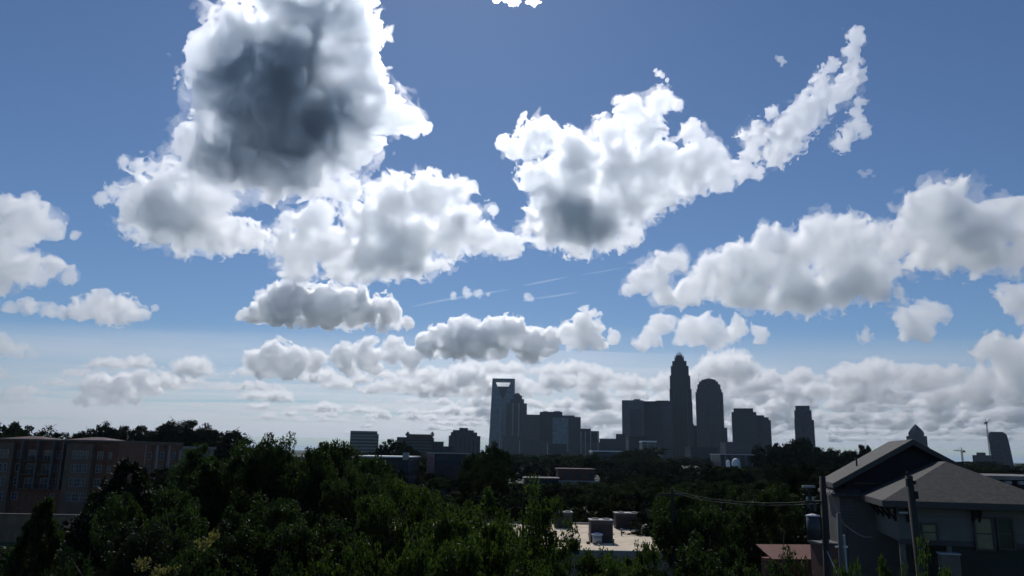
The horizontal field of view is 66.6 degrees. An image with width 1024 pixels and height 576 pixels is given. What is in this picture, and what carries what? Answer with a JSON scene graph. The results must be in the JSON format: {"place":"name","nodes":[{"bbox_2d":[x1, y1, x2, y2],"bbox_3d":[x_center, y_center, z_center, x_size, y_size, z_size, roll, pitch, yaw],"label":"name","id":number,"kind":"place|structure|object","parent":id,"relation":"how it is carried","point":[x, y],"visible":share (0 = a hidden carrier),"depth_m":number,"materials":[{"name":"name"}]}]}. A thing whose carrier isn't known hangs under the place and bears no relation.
{"place":"outdoors","nodes":[
{"label":"outdoors","id":0,"kind":"place"},
{"bbox_2d":[0,513,85,541],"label":"retaining wall","id":1,"kind":"structure","parent":0,"point":[11,524],"depth_m":115.05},
{"bbox_2d":[350,431,378,452],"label":"office block","id":2,"kind":"structure","parent":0,"point":[366,441],"depth_m":871.32,"materials":[{"name":"grey concrete"}]},
{"bbox_2d":[351,452,420,484],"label":"warehouse","id":3,"kind":"structure","parent":0,"point":[407,463],"depth_m":205.02,"materials":[{"name":"stone"}]},
{"bbox_2d":[397,432,434,454],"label":"civic building","id":4,"kind":"structure","parent":0,"point":[421,443],"depth_m":961.87,"materials":[{"name":"grey glass"}]},
{"bbox_2d":[448,428,479,455],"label":"stepped building","id":5,"kind":"structure","parent":0,"point":[463,440],"depth_m":1062.28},
{"bbox_2d":[489,378,514,453],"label":"glass skyscraper","id":6,"kind":"structure","parent":0,"point":[501,397],"depth_m":2452.60,"materials":[{"name":"glass"}]},
{"bbox_2d":[0,450,1023,548],"bbox_3d":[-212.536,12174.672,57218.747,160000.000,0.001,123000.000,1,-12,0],"label":"ground","id":7,"kind":"structure","parent":0,"point":[298,453],"depth_m":523.11,"materials":[{"name":"green plant"}]},
{"bbox_2d":[0,422,58,437],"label":"broadleaf tree","id":8,"kind":"object","parent":7,"relation":"on","point":[13,428],"visible":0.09,"depth_m":244.70,"materials":[{"name":"green plant"}]},
{"bbox_2d":[0,496,75,575],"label":"evergreen tree","id":9,"kind":"object","parent":7,"relation":"on","point":[28,549],"visible":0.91,"depth_m":39.64,"materials":[{"name":"green plant"}]},
{"bbox_2d":[42,556,94,575],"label":"broadleaf tree","id":10,"kind":"object","parent":7,"relation":"on","point":[70,571],"visible":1,"depth_m":26.08,"materials":[{"name":"green plant"}]},
{"bbox_2d":[0,436,150,514],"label":"brick apartment building","id":11,"kind":"structure","parent":7,"relation":"on","point":[67,475],"depth_m":164.67,"materials":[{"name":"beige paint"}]},
{"bbox_2d":[68,421,126,440],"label":"broadleaf tree","id":12,"kind":"object","parent":7,"relation":"on","point":[99,430],"visible":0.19,"depth_m":245.48,"materials":[{"name":"green plant"}]},
{"bbox_2d":[41,456,163,575],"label":"evergreen tree","id":13,"kind":"object","parent":7,"relation":"on","point":[137,487],"visible":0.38,"depth_m":49.17,"materials":[{"name":"green plant"}]},
{"bbox_2d":[44,522,187,575],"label":"broadleaf tree","id":14,"kind":"object","parent":7,"relation":"on","point":[119,560],"visible":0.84,"depth_m":33.96,"materials":[{"name":"green plant"}]},
{"bbox_2d":[107,425,172,441],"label":"broadleaf tree","id":15,"kind":"object","parent":7,"relation":"on","point":[138,431],"visible":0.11,"depth_m":241.37,"materials":[{"name":"green plant"}]},
{"bbox_2d":[88,481,221,568],"bbox_3d":[-19.373,17.055,43.433,9.152,12.072,8.445,11,-16,-40],"label":"broadleaf tree","id":16,"kind":"object","parent":7,"relation":"on","point":[118,509],"visible":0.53,"depth_m":43.82,"materials":[{"name":"green plant"}]},
{"bbox_2d":[148,466,178,488],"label":"broadleaf tree","id":17,"kind":"object","parent":7,"relation":"on","point":[157,473],"visible":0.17,"depth_m":135.24,"materials":[{"name":"green plant"}]},
{"bbox_2d":[143,441,216,478],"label":"brick apartment wing","id":18,"kind":"structure","parent":7,"relation":"on","point":[165,454],"depth_m":186.50,"materials":[{"name":"brick"}]},
{"bbox_2d":[131,528,237,575],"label":"broadleaf tree","id":19,"kind":"object","parent":7,"relation":"on","point":[177,567],"visible":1,"depth_m":27.52,"materials":[{"name":"green plant"}]},
{"bbox_2d":[152,423,218,445],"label":"broadleaf tree","id":20,"kind":"object","parent":7,"relation":"on","point":[199,432],"visible":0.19,"depth_m":242.39,"materials":[{"name":"green plant"}]},
{"bbox_2d":[149,454,246,557],"bbox_3d":[-22.987,18.635,55.271,8.197,13.794,7.948,-1,-12,11],"label":"broadleaf tree","id":21,"kind":"object","parent":7,"relation":"on","point":[212,512],"visible":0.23,"depth_m":54.93,"materials":[{"name":"green plant"}]},
{"bbox_2d":[152,419,254,469],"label":"broadleaf tree","id":22,"kind":"object","parent":7,"relation":"on","point":[224,443],"visible":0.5,"depth_m":243.90,"materials":[{"name":"green plant"}]},
{"bbox_2d":[144,490,320,575],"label":"broadleaf tree","id":23,"kind":"object","parent":7,"relation":"on","point":[229,561],"visible":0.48,"depth_m":36.98,"materials":[{"name":"green plant"}]},
{"bbox_2d":[166,438,306,556],"bbox_3d":[-20.422,18.581,57.369,9.556,14.867,9.666,1,-12,1],"label":"broadleaf tree","id":24,"kind":"object","parent":7,"relation":"on","point":[206,472],"visible":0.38,"depth_m":56.33,"materials":[{"name":"green plant"}]},
{"bbox_2d":[245,538,303,575],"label":"broadleaf tree","id":25,"kind":"object","parent":7,"relation":"on","point":[275,569],"visible":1,"depth_m":27.06,"materials":[{"name":"green plant"}]},
{"bbox_2d":[230,432,349,562],"bbox_3d":[-18.062,18.784,59.194,10.912,15.298,10.069,4,-12,-15],"label":"broadleaf tree","id":26,"kind":"object","parent":7,"relation":"on","point":[276,451],"visible":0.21,"depth_m":57.08,"materials":[{"name":"green plant"}]},
{"bbox_2d":[218,497,367,575],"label":"broadleaf tree","id":27,"kind":"object","parent":7,"relation":"on","point":[270,545],"visible":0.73,"depth_m":39.00,"materials":[{"name":"green plant"}]},
{"bbox_2d":[252,431,360,575],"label":"broadleaf tree","id":28,"kind":"object","parent":7,"relation":"on","point":[311,487],"visible":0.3,"depth_m":55.86,"materials":[{"name":"green plant"}]},
{"bbox_2d":[304,520,381,575],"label":"broadleaf tree","id":29,"kind":"object","parent":7,"relation":"on","point":[349,567],"visible":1,"depth_m":30.19,"materials":[{"name":"green plant"}]},
{"bbox_2d":[310,438,398,561],"bbox_3d":[-13.158,19.366,60.959,9.022,15.072,8.919,2,-12,-5],"label":"broadleaf tree","id":30,"kind":"object","parent":7,"relation":"on","point":[369,465],"visible":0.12,"depth_m":60.41,"materials":[{"name":"green plant"}]},
{"bbox_2d":[316,464,415,575],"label":"broadleaf tree","id":31,"kind":"object","parent":7,"relation":"on","point":[367,485],"visible":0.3,"depth_m":52.64,"materials":[{"name":"green plant"}]},
{"bbox_2d":[373,438,408,455],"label":"broadleaf tree","id":32,"kind":"object","parent":7,"relation":"on","point":[388,450],"visible":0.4,"depth_m":321.07,"materials":[{"name":"green plant"}]},
{"bbox_2d":[378,521,437,575],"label":"broadleaf tree","id":33,"kind":"object","parent":7,"relation":"on","point":[383,565],"visible":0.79,"depth_m":27.12,"materials":[{"name":"green plant"}]},
{"bbox_2d":[351,473,488,573],"bbox_3d":[-3.731,15.181,35.655,6.976,13.040,7.560,-2,-12,12],"label":"broadleaf tree","id":34,"kind":"object","parent":7,"relation":"on","point":[374,526],"visible":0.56,"depth_m":35.16,"materials":[{"name":"green plant"}]},
{"bbox_2d":[406,476,450,496],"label":"broadleaf tree","id":35,"kind":"object","parent":7,"relation":"on","point":[438,484],"visible":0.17,"depth_m":168.57,"materials":[{"name":"green plant"}]},
{"bbox_2d":[426,452,470,500],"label":"brick building","id":36,"kind":"structure","parent":7,"relation":"on","point":[448,465],"depth_m":224.15,"materials":[{"name":"brick"}]},
{"bbox_2d":[428,492,487,519],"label":"broadleaf tree","id":37,"kind":"object","parent":7,"relation":"on","point":[452,500],"visible":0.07,"depth_m":103.08,"materials":[{"name":"green plant"}]},
{"bbox_2d":[383,502,550,575],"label":"broadleaf tree","id":38,"kind":"object","parent":7,"relation":"on","point":[457,540],"visible":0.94,"depth_m":28.14,"materials":[{"name":"green plant"}]},
{"bbox_2d":[450,460,515,513],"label":"broadleaf tree","id":39,"kind":"object","parent":7,"relation":"on","point":[496,477],"visible":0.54,"depth_m":105.43,"materials":[{"name":"green plant"}]},
{"bbox_2d":[460,440,515,499],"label":"broadleaf tree","id":40,"kind":"object","parent":7,"relation":"on","point":[487,456],"visible":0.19,"depth_m":143.62,"materials":[{"name":"green plant"}]},
{"bbox_2d":[425,471,583,575],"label":"broadleaf tree","id":41,"kind":"object","parent":7,"relation":"on","point":[546,549],"visible":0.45,"depth_m":33.40,"materials":[{"name":"green plant"}]},
{"bbox_2d":[467,490,568,521],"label":"broadleaf tree","id":42,"kind":"object","parent":7,"relation":"on","point":[514,506],"visible":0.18,"depth_m":90.49,"materials":[{"name":"green plant"}]},
{"bbox_2d":[516,458,563,478],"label":"broadleaf tree","id":43,"kind":"object","parent":7,"relation":"on","point":[538,465],"visible":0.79,"depth_m":316.48,"materials":[{"name":"green plant"}]},
{"bbox_2d":[532,484,586,509],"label":"broadleaf tree","id":44,"kind":"object","parent":7,"relation":"on","point":[548,491],"visible":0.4,"depth_m":135.82,"materials":[{"name":"green plant"}]},
{"bbox_2d":[532,546,648,575],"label":"broadleaf tree","id":45,"kind":"object","parent":7,"relation":"on","point":[587,564],"visible":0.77,"depth_m":32.64,"materials":[{"name":"green plant"}]},
{"bbox_2d":[558,488,636,522],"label":"broadleaf tree","id":46,"kind":"object","parent":7,"relation":"on","point":[581,515],"visible":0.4,"depth_m":97.85,"materials":[{"name":"green plant"}]},
{"bbox_2d":[582,457,616,482],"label":"broadleaf tree","id":47,"kind":"object","parent":7,"relation":"on","point":[591,463],"visible":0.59,"depth_m":321.77,"materials":[{"name":"green plant"}]},
{"bbox_2d":[560,482,642,509],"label":"broadleaf tree","id":48,"kind":"object","parent":7,"relation":"on","point":[589,489],"visible":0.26,"depth_m":164.19,"materials":[{"name":"green plant"}]},
{"bbox_2d":[581,549,653,575],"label":"broadleaf tree","id":49,"kind":"object","parent":7,"relation":"on","point":[611,567],"visible":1,"depth_m":27.53,"materials":[{"name":"green plant"}]},
{"bbox_2d":[593,468,644,484],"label":"broadleaf tree","id":50,"kind":"object","parent":7,"relation":"on","point":[612,477],"visible":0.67,"depth_m":249.77,"materials":[{"name":"green plant"}]},
{"bbox_2d":[598,486,653,524],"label":"broadleaf tree","id":51,"kind":"object","parent":7,"relation":"on","point":[639,499],"visible":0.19,"depth_m":105.41,"materials":[{"name":"green plant"}]},
{"bbox_2d":[626,436,647,450],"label":"office block","id":52,"kind":"structure","parent":7,"relation":"on","point":[632,442],"depth_m":1375.26,"materials":[{"name":"stone"}]},
{"bbox_2d":[614,447,667,464],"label":"broadleaf tree","id":53,"kind":"object","parent":7,"relation":"on","point":[632,455],"visible":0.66,"depth_m":502.22,"materials":[{"name":"green plant"}]},
{"bbox_2d":[615,539,679,575],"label":"broadleaf tree","id":54,"kind":"object","parent":7,"relation":"on","point":[653,557],"visible":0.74,"depth_m":35.12,"materials":[{"name":"green plant"}]},
{"bbox_2d":[622,507,699,546],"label":"broadleaf tree","id":55,"kind":"object","parent":7,"relation":"on","point":[644,530],"visible":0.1,"depth_m":79.55,"materials":[{"name":"green plant"}]},
{"bbox_2d":[658,488,686,575],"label":"power pole","id":56,"kind":"object","parent":7,"relation":"on","point":[672,494],"visible":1,"depth_m":44.43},
{"bbox_2d":[638,481,723,518],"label":"broadleaf tree","id":57,"kind":"object","parent":7,"relation":"on","point":[649,494],"visible":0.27,"depth_m":125.52,"materials":[{"name":"green plant"}]},
{"bbox_2d":[649,484,747,575],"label":"broadleaf tree","id":58,"kind":"object","parent":7,"relation":"on","point":[686,522],"visible":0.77,"depth_m":44.58,"materials":[{"name":"green plant"}]},
{"bbox_2d":[645,528,762,575],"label":"broadleaf tree","id":59,"kind":"object","parent":7,"relation":"on","point":[695,556],"visible":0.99,"depth_m":33.74,"materials":[{"name":"green plant"}]},
{"bbox_2d":[684,478,731,505],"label":"broadleaf tree","id":60,"kind":"object","parent":7,"relation":"on","point":[723,491],"visible":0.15,"depth_m":139.24,"materials":[{"name":"green plant"}]},
{"bbox_2d":[680,468,742,488],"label":"broadleaf tree","id":61,"kind":"object","parent":7,"relation":"on","point":[712,476],"visible":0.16,"depth_m":164.87,"materials":[{"name":"green plant"}]},
{"bbox_2d":[703,481,769,503],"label":"broadleaf tree","id":62,"kind":"object","parent":7,"relation":"on","point":[753,491],"visible":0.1,"depth_m":140.03,"materials":[{"name":"green plant"}]},
{"bbox_2d":[693,482,804,575],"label":"broadleaf tree","id":63,"kind":"object","parent":7,"relation":"on","point":[769,514],"visible":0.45,"depth_m":56.56,"materials":[{"name":"green plant"}]},
{"bbox_2d":[748,440,794,467],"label":"broadleaf tree","id":64,"kind":"object","parent":7,"relation":"on","point":[760,459],"visible":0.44,"depth_m":408.09,"materials":[{"name":"green plant"}]},
{"bbox_2d":[729,483,829,556],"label":"broadleaf tree","id":65,"kind":"object","parent":7,"relation":"on","point":[801,535],"visible":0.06,"depth_m":65.64,"materials":[{"name":"green plant"}]},
{"bbox_2d":[753,530,811,575],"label":"broadleaf tree","id":66,"kind":"object","parent":7,"relation":"on","point":[784,566],"visible":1,"depth_m":29.38,"materials":[{"name":"green plant"}]},
{"bbox_2d":[756,544,811,575],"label":"red shed","id":67,"kind":"structure","parent":7,"relation":"on","point":[772,551],"depth_m":48.68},
{"bbox_2d":[761,463,816,482],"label":"broadleaf tree","id":68,"kind":"object","parent":7,"relation":"on","point":[773,471],"visible":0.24,"depth_m":234.25,"materials":[{"name":"green plant"}]},
{"bbox_2d":[777,434,812,467],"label":"broadleaf tree","id":69,"kind":"object","parent":7,"relation":"on","point":[787,455],"visible":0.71,"depth_m":388.91,"materials":[{"name":"green plant"}]},
{"bbox_2d":[770,469,828,535],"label":"broadleaf tree","id":70,"kind":"object","parent":7,"relation":"on","point":[792,480],"visible":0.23,"depth_m":81.44,"materials":[{"name":"green plant"}]},
{"bbox_2d":[776,462,839,534],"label":"broadleaf tree","id":71,"kind":"object","parent":7,"relation":"on","point":[804,470],"visible":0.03,"depth_m":87.39,"materials":[{"name":"green plant"}]},
{"bbox_2d":[797,444,827,468],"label":"broadleaf tree","id":72,"kind":"object","parent":7,"relation":"on","point":[803,454],"visible":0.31,"depth_m":378.51,"materials":[{"name":"green plant"}]},
{"bbox_2d":[804,476,830,575],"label":"utility pole","id":73,"kind":"object","parent":7,"relation":"on","point":[813,526],"visible":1,"depth_m":31.56,"materials":[{"name":"grey paint"}]},
{"bbox_2d":[809,447,848,467],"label":"broadleaf tree","id":74,"kind":"object","parent":7,"relation":"on","point":[829,457],"visible":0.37,"depth_m":323.27,"materials":[{"name":"green plant"}]},
{"bbox_2d":[835,513,847,575],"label":"service pole","id":75,"kind":"object","parent":7,"relation":"on","point":[841,546],"visible":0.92,"depth_m":28.65,"materials":[{"name":"metal"}]},
{"bbox_2d":[833,557,862,575],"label":"sapling","id":76,"kind":"object","parent":7,"relation":"on","point":[844,572],"visible":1,"depth_m":20.33,"materials":[{"name":"green plant"}]},
{"bbox_2d":[838,441,871,465],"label":"broadleaf tree","id":77,"kind":"object","parent":7,"relation":"on","point":[849,457],"visible":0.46,"depth_m":310.56,"materials":[{"name":"green plant"}]},
{"bbox_2d":[905,472,924,575],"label":"timber pole","id":78,"kind":"object","parent":7,"relation":"on","point":[912,495],"visible":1,"depth_m":25.95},
{"bbox_2d":[877,531,952,575],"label":"sapling","id":79,"kind":"object","parent":7,"relation":"on","point":[882,567],"visible":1,"depth_m":20.82,"materials":[{"name":"green plant"}]},
{"bbox_2d":[936,552,961,575],"bbox_3d":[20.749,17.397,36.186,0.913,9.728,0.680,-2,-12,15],"label":"utility cabinet","id":80,"kind":"object","parent":7,"relation":"on","point":[950,560],"visible":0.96,"depth_m":36.84,"materials":[{"name":"metal"}]},
{"bbox_2d":[0,0,1023,462],"label":"sky","id":81,"kind":"structure","parent":0,"point":[317,221],"materials":[{"name":"blue"}]},
{"bbox_2d":[503,393,526,453],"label":"stone skyscraper","id":82,"kind":"structure","parent":0,"point":[516,421],"depth_m":2290.71,"materials":[{"name":"grey stone"}]},
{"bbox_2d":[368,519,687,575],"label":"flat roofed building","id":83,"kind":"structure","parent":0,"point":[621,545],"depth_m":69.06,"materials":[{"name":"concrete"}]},
{"bbox_2d":[588,518,613,542],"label":"rooftop unit","id":84,"kind":"object","parent":83,"relation":"on","point":[604,526],"visible":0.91,"depth_m":70.19,"materials":[{"name":"metal"}]},
{"bbox_2d":[613,511,641,528],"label":"rooftop unit","id":85,"kind":"object","parent":83,"relation":"on","point":[622,519],"visible":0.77,"depth_m":83.80,"materials":[{"name":"metal"}]},
{"bbox_2d":[526,415,539,440],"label":"office tower","id":86,"kind":"structure","parent":0,"point":[533,427],"depth_m":2248.91,"materials":[{"name":"grey glass"}]},
{"bbox_2d":[519,440,549,455],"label":"office block","id":87,"kind":"structure","parent":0,"point":[532,447],"depth_m":1665.69,"materials":[{"name":"grey glass"}]},
{"bbox_2d":[539,411,561,443],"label":"office tower","id":88,"kind":"structure","parent":0,"point":[545,425],"depth_m":2145.01,"materials":[{"name":"stone"}]},
{"bbox_2d":[552,415,580,455],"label":"office tower","id":89,"kind":"structure","parent":0,"point":[566,429],"depth_m":1984.58,"materials":[{"name":"glass"}]},
{"bbox_2d":[555,468,598,497],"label":"brick building","id":90,"kind":"structure","parent":0,"point":[574,475],"depth_m":252.95,"materials":[{"name":"brick"}]},
{"bbox_2d":[580,429,599,455],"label":"office block","id":91,"kind":"structure","parent":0,"point":[589,439],"depth_m":1845.56,"materials":[{"name":"grey glass"}]},
{"bbox_2d":[600,434,624,450],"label":"office block","id":92,"kind":"structure","parent":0,"point":[617,443],"depth_m":1744.60,"materials":[{"name":"stone"}]},
{"bbox_2d":[622,399,643,450],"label":"office tower","id":93,"kind":"structure","parent":0,"point":[632,417],"depth_m":1953.56,"materials":[{"name":"stone"}]},
{"bbox_2d":[644,400,673,456],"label":"office tower","id":94,"kind":"structure","parent":0,"point":[658,422],"depth_m":1997.13,"materials":[{"name":"stone"}]},
{"bbox_2d":[669,352,694,461],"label":"crowned skyscraper","id":95,"kind":"structure","parent":0,"point":[680,389],"depth_m":2053.42,"materials":[{"name":"stone"}]},
{"bbox_2d":[685,447,717,458],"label":"office block","id":96,"kind":"structure","parent":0,"point":[702,452],"depth_m":1273.74,"materials":[{"name":"concrete"}]},
{"bbox_2d":[695,378,723,453],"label":"domed skyscraper","id":97,"kind":"structure","parent":0,"point":[709,410],"depth_m":2032.63,"materials":[{"name":"glass"}]},
{"bbox_2d":[720,442,756,453],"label":"office block","id":98,"kind":"structure","parent":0,"point":[736,447],"depth_m":1471.51,"materials":[{"name":"grey glass"}]},
{"bbox_2d":[710,454,777,469],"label":"long building","id":99,"kind":"structure","parent":0,"point":[718,460],"depth_m":586.93,"materials":[{"name":"grey stone"}]},
{"bbox_2d":[731,408,757,447],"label":"office tower","id":100,"kind":"structure","parent":0,"point":[744,424],"depth_m":1950.19,"materials":[{"name":"stone"}]},
{"bbox_2d":[756,415,771,454],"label":"office tower","id":101,"kind":"structure","parent":0,"point":[764,437],"depth_m":2051.66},
{"bbox_2d":[794,406,815,450],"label":"apartment tower","id":102,"kind":"structure","parent":0,"point":[804,423],"depth_m":1957.87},
{"bbox_2d":[807,540,839,575],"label":"brick pier","id":103,"kind":"structure","parent":0,"point":[816,547],"depth_m":38.48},
{"bbox_2d":[906,424,928,447],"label":"pyramid skyscraper","id":104,"kind":"structure","parent":0,"point":[916,433],"depth_m":1858.50,"materials":[{"name":"grey stone"}]},
{"bbox_2d":[818,439,1023,575],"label":"grey house","id":105,"kind":"structure","parent":0,"point":[975,520],"depth_m":39.28,"materials":[{"name":"concrete"}]},
{"bbox_2d":[920,522,938,542],"bbox_3d":[20.364,11.920,37.989,0.762,0.904,0.120,-2,-12,15],"label":"window","id":106,"kind":"structure","parent":105,"relation":"in","point":[930,530],"depth_m":37.98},
{"bbox_2d":[972,517,995,550],"bbox_3d":[22.665,11.796,37.394,0.864,1.561,0.120,-2,-12,15],"label":"window","id":107,"kind":"structure","parent":105,"relation":"in","point":[984,535],"depth_m":37.39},
{"bbox_2d":[995,517,1016,550],"bbox_3d":[23.561,11.725,37.167,0.744,1.499,0.120,-2,-12,15],"label":"window","id":108,"kind":"structure","parent":105,"relation":"in","point":[1005,529],"depth_m":37.17,"materials":[{"name":"black glass"}]},
{"bbox_2d":[988,432,1013,468],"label":"curved tower","id":109,"kind":"structure","parent":0,"point":[1000,449],"depth_m":1747.28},
{"bbox_2d":[979,473,1023,489],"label":"commercial building","id":110,"kind":"structure","parent":0,"point":[1016,480],"depth_m":72.70,"materials":[{"name":"concrete"}]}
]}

